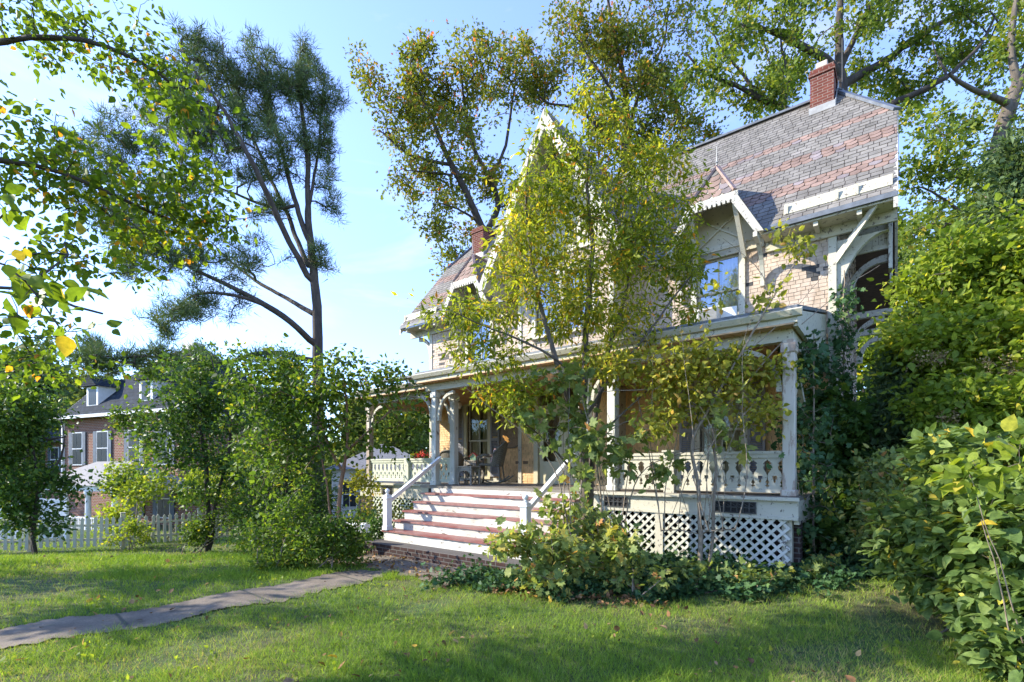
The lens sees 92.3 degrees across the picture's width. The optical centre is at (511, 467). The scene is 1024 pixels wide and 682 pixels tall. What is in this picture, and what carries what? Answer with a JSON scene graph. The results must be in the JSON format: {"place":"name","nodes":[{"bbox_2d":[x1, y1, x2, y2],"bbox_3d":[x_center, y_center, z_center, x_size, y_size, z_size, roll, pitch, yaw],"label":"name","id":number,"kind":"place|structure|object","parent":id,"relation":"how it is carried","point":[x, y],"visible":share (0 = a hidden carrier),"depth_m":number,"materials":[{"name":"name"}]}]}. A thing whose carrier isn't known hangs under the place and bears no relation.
{"place":"outdoors","nodes":[
{"label":"outdoors","id":0,"kind":"place"},
{"bbox_2d":[0,554,472,647],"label":"garden path","id":1,"kind":"structure","parent":0,"point":[29,633],"depth_m":5.64,"materials":[{"name":"concrete"}]},
{"bbox_2d":[469,453,477,459],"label":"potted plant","id":2,"kind":"object","parent":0,"point":[472,456],"visible":0.91,"depth_m":11.74,"materials":[{"name":"green plant"}]},
{"bbox_2d":[0,490,1007,681],"bbox_3d":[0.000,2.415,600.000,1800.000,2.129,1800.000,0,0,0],"label":"lawn ground","id":3,"kind":"structure","parent":0,"point":[934,621],"depth_m":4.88,"materials":[{"name":"plant"}]},
{"bbox_2d":[0,501,22,539],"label":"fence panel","id":4,"kind":"object","parent":3,"relation":"on","point":[8,531],"visible":0.07,"depth_m":17.51,"materials":[{"name":"white paint"}]},
{"bbox_2d":[0,367,42,492],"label":"background tree","id":5,"kind":"object","parent":3,"relation":"on","point":[11,423],"visible":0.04,"depth_m":31.11,"materials":[{"name":"green plant"}]},
{"bbox_2d":[0,318,78,511],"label":"background tree","id":6,"kind":"object","parent":3,"relation":"on","point":[61,385],"visible":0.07,"depth_m":38.54,"materials":[{"name":"green plant"}]},
{"bbox_2d":[0,360,101,555],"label":"dogwood tree","id":7,"kind":"object","parent":3,"relation":"on","point":[23,432],"visible":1,"depth_m":11.81,"materials":[{"name":"green plant"}]},
{"bbox_2d":[38,498,68,538],"bbox_3d":[-16.340,1.815,17.520,1.110,1.500,0.080,0,0,6],"label":"window","id":8,"kind":"structure","parent":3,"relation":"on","point":[61,513],"depth_m":17.48,"materials":[{"name":"white paint"}]},
{"bbox_2d":[0,182,122,356],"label":"sapling","id":9,"kind":"object","parent":3,"relation":"on","point":[24,285],"visible":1,"depth_m":2.48,"materials":[{"name":"green plant"}]},
{"bbox_2d":[39,359,122,458],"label":"background tree","id":10,"kind":"object","parent":3,"relation":"on","point":[81,392],"visible":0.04,"depth_m":44.68,"materials":[{"name":"green plant"}]},
{"bbox_2d":[84,497,144,541],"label":"hedge shrub","id":11,"kind":"object","parent":3,"relation":"on","point":[112,513],"visible":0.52,"depth_m":16.82,"materials":[{"name":"green plant"}]},
{"bbox_2d":[97,514,159,550],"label":"hedge shrub","id":12,"kind":"object","parent":3,"relation":"on","point":[132,527],"visible":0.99,"depth_m":15.06,"materials":[{"name":"green plant"}]},
{"bbox_2d":[91,360,169,531],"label":"garden shrub","id":13,"kind":"object","parent":3,"relation":"on","point":[109,487],"visible":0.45,"depth_m":18.66,"materials":[{"name":"green plant"}]},
{"bbox_2d":[0,508,265,551],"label":"picket fence","id":14,"kind":"object","parent":3,"relation":"on","point":[88,539],"visible":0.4,"depth_m":15.41,"materials":[{"name":"paint"}]},
{"bbox_2d":[0,0,271,401],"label":"elm tree","id":15,"kind":"object","parent":3,"relation":"on","point":[53,160],"visible":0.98,"depth_m":5.05,"materials":[{"name":"green plant"}]},
{"bbox_2d":[39,342,309,529],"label":"brick house","id":16,"kind":"structure","parent":3,"relation":"on","point":[93,442],"depth_m":26.00,"materials":[{"name":"red brick"}]},
{"bbox_2d":[48,447,60,471],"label":"window","id":17,"kind":"structure","parent":16,"relation":"in","point":[51,457],"depth_m":29.84,"materials":[{"name":"white paint"}]},
{"bbox_2d":[68,432,85,464],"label":"window","id":18,"kind":"structure","parent":16,"relation":"in","point":[77,440],"depth_m":26.98,"materials":[{"name":"white paint"}]},
{"bbox_2d":[93,431,111,462],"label":"window","id":19,"kind":"structure","parent":16,"relation":"in","point":[102,445],"depth_m":26.05,"materials":[{"name":"white paint"}]},
{"bbox_2d":[124,429,144,463],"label":"window","id":20,"kind":"structure","parent":16,"relation":"in","point":[129,442],"depth_m":24.97,"materials":[{"name":"white paint"}]},
{"bbox_2d":[124,497,144,516],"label":"window","id":21,"kind":"structure","parent":16,"relation":"in","point":[133,508],"depth_m":24.83,"materials":[{"name":"grey glass"}]},
{"bbox_2d":[153,428,174,464],"bbox_3d":[-16.975,-1.050,23.956,1.660,1.820,0.070,0,0,24],"label":"window","id":22,"kind":"structure","parent":16,"relation":"in","point":[167,433],"depth_m":23.85,"materials":[{"name":"white paint"}]},
{"bbox_2d":[153,490,174,518],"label":"window","id":23,"kind":"structure","parent":16,"relation":"in","point":[161,508],"depth_m":23.87,"materials":[{"name":"grey glass"}]},
{"bbox_2d":[95,435,282,538],"bbox_3d":[-11.342,0.661,17.491,6.912,3.923,2.586,0,0,15],"label":"hedge shrub","id":24,"kind":"object","parent":3,"relation":"on","point":[138,494],"visible":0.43,"depth_m":17.38,"materials":[{"name":"green plant"}]},
{"bbox_2d":[108,337,271,551],"bbox_3d":[-9.214,-0.782,14.943,3.786,6.780,3.448,0,0,0],"label":"dogwood tree","id":25,"kind":"object","parent":3,"relation":"on","point":[197,404],"visible":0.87,"depth_m":14.56,"materials":[{"name":"green plant"}]},
{"bbox_2d":[43,6,353,523],"bbox_3d":[-12.542,-8.612,20.723,10.921,23.139,7.855,0,0,-40],"label":"pine tree","id":26,"kind":"object","parent":3,"relation":"on","point":[292,86],"visible":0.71,"depth_m":20.84,"materials":[{"name":"green plant"}]},
{"bbox_2d":[171,492,263,553],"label":"hedge shrub","id":27,"kind":"object","parent":3,"relation":"on","point":[198,530],"visible":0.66,"depth_m":14.58,"materials":[{"name":"green plant"}]},
{"bbox_2d":[215,451,296,564],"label":"leggy shrub","id":28,"kind":"object","parent":3,"relation":"on","point":[244,520],"visible":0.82,"depth_m":7.92,"materials":[{"name":"green plant"}]},
{"bbox_2d":[209,337,348,553],"bbox_3d":[-6.517,-0.361,14.599,4.201,6.951,3.700,0,0,0],"label":"yew tree","id":29,"kind":"object","parent":3,"relation":"on","point":[286,486],"visible":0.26,"depth_m":14.15,"materials":[{"name":"green plant"}]},
{"bbox_2d":[248,367,328,501],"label":"background tree","id":30,"kind":"object","parent":3,"relation":"on","point":[271,391],"depth_m":40.17,"materials":[{"name":"green plant"}]},
{"bbox_2d":[235,467,377,572],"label":"flowering shrub","id":31,"kind":"object","parent":3,"relation":"on","point":[316,541],"visible":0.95,"depth_m":7.78,"materials":[{"name":"green plant"}]},
{"bbox_2d":[203,330,431,521],"bbox_3d":[-4.295,-0.718,11.207,5.450,5.127,2.743,0,0,0],"label":"crepe myrtle","id":32,"kind":"object","parent":3,"relation":"on","point":[328,392],"visible":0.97,"depth_m":10.96,"materials":[{"name":"green plant"}]},
{"bbox_2d":[304,435,355,482],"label":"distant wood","id":33,"kind":"object","parent":3,"relation":"on","point":[328,449],"depth_m":71.36,"materials":[{"name":"green plant"}]},
{"bbox_2d":[325,371,384,503],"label":"background tree","id":34,"kind":"object","parent":3,"relation":"on","point":[358,414],"visible":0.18,"depth_m":46.45,"materials":[{"name":"green plant"}]},
{"bbox_2d":[346,520,369,544],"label":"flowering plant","id":35,"kind":"object","parent":3,"relation":"on","point":[366,525],"visible":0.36,"depth_m":8.95,"materials":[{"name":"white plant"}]},
{"bbox_2d":[325,503,393,556],"bbox_3d":[-2.925,1.364,9.558,1.208,1.301,1.848,0,0,27],"label":"ivy mound","id":36,"kind":"object","parent":3,"relation":"on","point":[374,521],"visible":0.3,"depth_m":9.81,"materials":[{"name":"green plant"}]},
{"bbox_2d":[326,444,427,517],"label":"white house","id":37,"kind":"structure","parent":3,"relation":"on","point":[351,505],"depth_m":31.77,"materials":[{"name":"white wood"}]},
{"bbox_2d":[342,482,356,507],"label":"window","id":38,"kind":"structure","parent":37,"relation":"in","point":[350,504],"depth_m":31.63,"materials":[{"name":"black glass"}]},
{"bbox_2d":[342,464,413,537],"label":"shrub","id":39,"kind":"object","parent":3,"relation":"on","point":[363,480],"visible":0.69,"depth_m":11.54,"materials":[{"name":"plant"}]},
{"bbox_2d":[351,410,428,457],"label":"background tree","id":40,"kind":"object","parent":3,"relation":"on","point":[423,446],"visible":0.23,"depth_m":38.54,"materials":[{"name":"green plant"}]},
{"bbox_2d":[408,362,428,453],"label":"background tree","id":41,"kind":"object","parent":3,"relation":"on","point":[426,432],"visible":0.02,"depth_m":47.61,"materials":[{"name":"green plant"}]},
{"bbox_2d":[407,449,430,505],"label":"geranium plant","id":42,"kind":"object","parent":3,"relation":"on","point":[416,455],"visible":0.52,"depth_m":12.18,"materials":[{"name":"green plant"}]},
{"bbox_2d":[15,551,860,681],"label":"fallen leaves","id":43,"kind":"object","parent":3,"relation":"on","point":[751,660],"visible":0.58,"depth_m":5.69,"materials":[{"name":"plant"}]},
{"bbox_2d":[343,15,551,281],"bbox_3d":[-2.718,-10.640,25.002,10.269,25.590,6.119,0,0,0],"label":"oak tree","id":44,"kind":"object","parent":3,"relation":"on","point":[415,103],"visible":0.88,"depth_m":24.23,"materials":[{"name":"green plant"}]},
{"bbox_2d":[0,553,953,681],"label":"lawn weeds","id":45,"kind":"object","parent":3,"relation":"on","point":[897,641],"visible":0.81,"depth_m":4.31,"materials":[{"name":"green plant"}]},
{"bbox_2d":[391,52,725,543],"bbox_3d":[0.738,-2.054,7.206,4.692,7.391,2.340,0,0,0],"label":"cherry tree","id":46,"kind":"object","parent":3,"relation":"on","point":[625,239],"visible":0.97,"depth_m":6.96,"materials":[{"name":"green plant"}]},
{"bbox_2d":[469,486,655,602],"bbox_3d":[0.562,0.935,6.266,2.344,1.386,1.476,0,0,-14],"label":"grape bush","id":47,"kind":"object","parent":3,"relation":"on","point":[556,548],"visible":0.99,"depth_m":6.03,"materials":[{"name":"green plant"}]},
{"bbox_2d":[464,347,757,571],"bbox_3d":[1.266,-0.038,6.536,3.832,3.317,1.008,0,0,4],"label":"grape vine","id":48,"kind":"object","parent":3,"relation":"on","point":[617,456],"visible":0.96,"depth_m":6.50,"materials":[{"name":"green plant"}]},
{"bbox_2d":[522,0,729,173],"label":"oak tree","id":49,"kind":"object","parent":3,"relation":"on","point":[649,79],"visible":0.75,"depth_m":25.48,"materials":[{"name":"green plant"}]},
{"bbox_2d":[355,38,901,571],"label":"victorian house","id":50,"kind":"structure","parent":3,"relation":"on","point":[821,164],"depth_m":9.50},
{"bbox_2d":[440,450,468,471],"bbox_3d":[-1.470,-0.031,12.248,0.690,0.826,0.635,0,0,18],"label":"wicker armchair","id":51,"kind":"object","parent":50,"relation":"on","point":[446,454],"visible":0.37,"depth_m":12.04,"materials":[{"name":"grey wicker"}]},
{"bbox_2d":[457,466,480,484],"bbox_3d":[-0.968,0.170,11.116,0.380,0.420,0.380,0,0,30],"label":"wicker side table","id":52,"kind":"object","parent":50,"relation":"on","point":[467,469],"visible":0.98,"depth_m":11.03,"materials":[{"name":"grey wicker"}]},
{"bbox_2d":[464,460,483,483],"bbox_3d":[-0.916,0.100,11.799,0.340,0.560,0.340,0,0,30],"label":"wicker side table","id":53,"kind":"object","parent":50,"relation":"on","point":[470,462],"visible":0.72,"depth_m":11.71,"materials":[{"name":"grey wicker"}]},
{"bbox_2d":[461,402,491,478],"bbox_3d":[-0.942,-0.810,14.002,1.080,2.240,0.305,0,0,38],"label":"tall window","id":54,"kind":"structure","parent":50,"relation":"in","point":[476,440],"depth_m":14.17,"materials":[{"name":"paint"}]},
{"bbox_2d":[465,310,493,362],"bbox_3d":[-0.887,-3.615,13.958,1.100,1.570,0.305,0,0,38],"label":"sash window","id":55,"kind":"structure","parent":50,"relation":"in","point":[480,330],"depth_m":14.01,"materials":[{"name":"glass"}]},
{"bbox_2d":[476,439,512,483],"bbox_3d":[-0.389,-0.149,11.469,0.777,1.052,0.690,0,0,10],"label":"wicker rocking chair","id":56,"kind":"object","parent":50,"relation":"on","point":[499,455],"visible":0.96,"depth_m":11.24,"materials":[{"name":"grey wicker"}]},
{"bbox_2d":[499,409,517,448],"bbox_3d":[-0.043,-1.050,13.171,0.748,1.068,0.034,0,0,38],"label":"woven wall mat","id":57,"kind":"object","parent":50,"relation":"attached to","point":[511,436],"visible":0.39,"depth_m":13.19,"materials":[{"name":"wicker"}]},
{"bbox_2d":[529,268,565,340],"bbox_3d":[0.896,-3.865,11.671,0.990,1.570,0.305,0,0,38],"label":"sash window","id":58,"kind":"structure","parent":50,"relation":"in","point":[534,330],"depth_m":11.83,"materials":[{"name":"beige paint"}]},
{"bbox_2d":[533,385,593,484],"bbox_3d":[1.197,-0.800,11.413,1.600,2.400,0.160,0,0,38],"label":"front door","id":59,"kind":"structure","parent":50,"relation":"in","point":[543,471],"depth_m":11.72,"materials":[{"name":"paint"}]},
{"bbox_2d":[552,485,594,486],"bbox_3d":[1.214,0.369,9.977,0.800,0.020,0.500,0,0,38],"label":"door mat","id":60,"kind":"object","parent":50,"relation":"on","point":[563,486],"depth_m":9.95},
{"bbox_2d":[559,257,596,332],"bbox_3d":[1.518,-3.865,11.183,0.990,1.570,0.305,0,0,38],"label":"sash window","id":61,"kind":"structure","parent":50,"relation":"in","point":[568,267],"depth_m":11.23,"materials":[{"name":"beige paint"}]},
{"bbox_2d":[696,306,736,321],"bbox_3d":[4.087,-3.055,9.865,0.780,0.270,0.390,0,0,38],"label":"window air conditioner","id":62,"kind":"object","parent":50,"relation":"attached to","point":[727,312],"depth_m":9.74,"materials":[{"name":"metal"}]},
{"bbox_2d":[691,241,746,321],"bbox_3d":[4.189,-3.615,9.979,1.100,1.570,0.305,0,0,38],"label":"sash window","id":63,"kind":"structure","parent":50,"relation":"in","point":[734,265],"depth_m":9.96,"materials":[{"name":"glass"}]},
{"bbox_2d":[693,377,747,483],"bbox_3d":[4.236,-0.810,9.942,1.080,2.240,0.305,0,0,38],"label":"tall window","id":64,"kind":"structure","parent":50,"relation":"in","point":[697,441],"depth_m":9.99,"materials":[{"name":"beige paint"}]},
{"bbox_2d":[764,270,871,558],"bbox_3d":[4.691,-0.864,7.623,1.187,5.073,3.508,0,0,42],"label":"climbing ivy","id":65,"kind":"object","parent":50,"relation":"attached to","point":[821,364],"visible":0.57,"depth_m":7.13,"materials":[{"name":"green plant"}]},
{"bbox_2d":[604,553,688,600],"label":"weed plant","id":66,"kind":"object","parent":3,"relation":"on","point":[658,583],"visible":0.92,"depth_m":5.93,"materials":[{"name":"green plant"}]},
{"bbox_2d":[419,529,912,605],"bbox_3d":[3.463,1.288,5.756,8.289,0.749,4.802,0,0,38],"label":"ivy ground cover","id":67,"kind":"object","parent":3,"relation":"on","point":[853,568],"visible":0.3,"depth_m":6.16,"materials":[{"name":"green plant"}]},
{"bbox_2d":[669,550,742,592],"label":"weed plant","id":68,"kind":"object","parent":3,"relation":"on","point":[686,563],"visible":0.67,"depth_m":6.13,"materials":[{"name":"green plant"}]},
{"bbox_2d":[586,218,879,576],"bbox_3d":[2.921,-0.852,6.475,3.880,4.762,1.286,0,0,0],"label":"climbing vine","id":69,"kind":"object","parent":3,"relation":"on","point":[736,375],"visible":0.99,"depth_m":6.40,"materials":[{"name":"plant"}]},
{"bbox_2d":[723,555,795,595],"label":"weed plant","id":70,"kind":"object","parent":3,"relation":"on","point":[780,574],"visible":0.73,"depth_m":5.90,"materials":[{"name":"green plant"}]},
{"bbox_2d":[800,549,845,582],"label":"weed plant","id":71,"kind":"object","parent":3,"relation":"on","point":[820,562],"visible":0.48,"depth_m":6.06,"materials":[{"name":"green plant"}]},
{"bbox_2d":[780,374,896,558],"bbox_3d":[5.186,0.038,7.881,2.497,3.259,2.259,0,0,0],"label":"holly shrub","id":72,"kind":"object","parent":3,"relation":"on","point":[856,414],"visible":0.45,"depth_m":7.59,"materials":[{"name":"green plant"}]},
{"bbox_2d":[665,0,1023,124],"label":"oak tree","id":73,"kind":"object","parent":3,"relation":"on","point":[775,82],"visible":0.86,"depth_m":20.19,"materials":[{"name":"green plant"}]},
{"bbox_2d":[856,335,884,400],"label":"background tree","id":74,"kind":"object","parent":3,"relation":"on","point":[867,354],"visible":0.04,"depth_m":15.85,"materials":[{"name":"green plant"}]},
{"bbox_2d":[833,438,919,562],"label":"seedy shrub","id":75,"kind":"object","parent":3,"relation":"on","point":[884,478],"visible":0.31,"depth_m":6.47,"materials":[{"name":"green plant"}]},
{"bbox_2d":[842,301,945,547],"bbox_3d":[6.397,-0.375,7.871,2.806,4.554,2.541,0,0,0],"label":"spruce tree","id":76,"kind":"object","parent":3,"relation":"on","point":[895,435],"visible":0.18,"depth_m":7.74,"materials":[{"name":"green plant"}]},
{"bbox_2d":[857,194,931,399],"bbox_3d":[18.027,-4.854,23.951,6.190,16.172,5.540,0,0,0],"label":"background tree","id":77,"kind":"object","parent":3,"relation":"on","point":[902,220],"depth_m":22.93,"materials":[{"name":"green plant"}]},
{"bbox_2d":[898,249,941,308],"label":"background tree","id":78,"kind":"object","parent":3,"relation":"on","point":[901,261],"depth_m":20.15,"materials":[{"name":"green plant"}]},
{"bbox_2d":[857,411,1023,681],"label":"broadleaf shrub","id":79,"kind":"object","parent":3,"relation":"on","point":[945,559],"visible":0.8,"depth_m":4.36,"materials":[{"name":"green plant"}]},
{"bbox_2d":[857,183,1023,449],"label":"shrub","id":80,"kind":"object","parent":3,"relation":"on","point":[966,338],"visible":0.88,"depth_m":7.04,"materials":[{"name":"green plant"}]},
{"bbox_2d":[923,190,981,249],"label":"background tree","id":81,"kind":"object","parent":3,"relation":"on","point":[959,202],"depth_m":24.57,"materials":[{"name":"green plant"}]},
{"bbox_2d":[890,0,1023,281],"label":"oak tree","id":82,"kind":"object","parent":3,"relation":"on","point":[1008,104],"visible":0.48,"depth_m":16.27,"materials":[{"name":"green plant"}]},
{"bbox_2d":[924,414,1023,648],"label":"lime sprig","id":83,"kind":"object","parent":3,"relation":"on","point":[957,468],"visible":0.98,"depth_m":3.67,"materials":[{"name":"green plant"}]},
{"bbox_2d":[948,116,1023,263],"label":"cedar tree","id":84,"kind":"object","parent":3,"relation":"on","point":[1006,177],"visible":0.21,"depth_m":11.89,"materials":[{"name":"green broad leaves"},{"name":"grey brown bark"}]},
{"bbox_2d":[0,0,1023,439],"label":"sky","id":85,"kind":"structure","parent":0,"point":[378,254],"materials":[{"name":"blue"}]},
{"label":"planter","id":86,"kind":"object","parent":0,"visible":0},
{"bbox_2d":[766,443,843,522],"bbox_3d":[3.863,0.398,6.610,1.237,1.544,0.449,0,0,0],"label":"planter sapling","id":87,"kind":"object","parent":86,"relation":"in","point":[830,494],"visible":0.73,"depth_m":6.61,"materials":[{"name":"green plant"}]}
]}

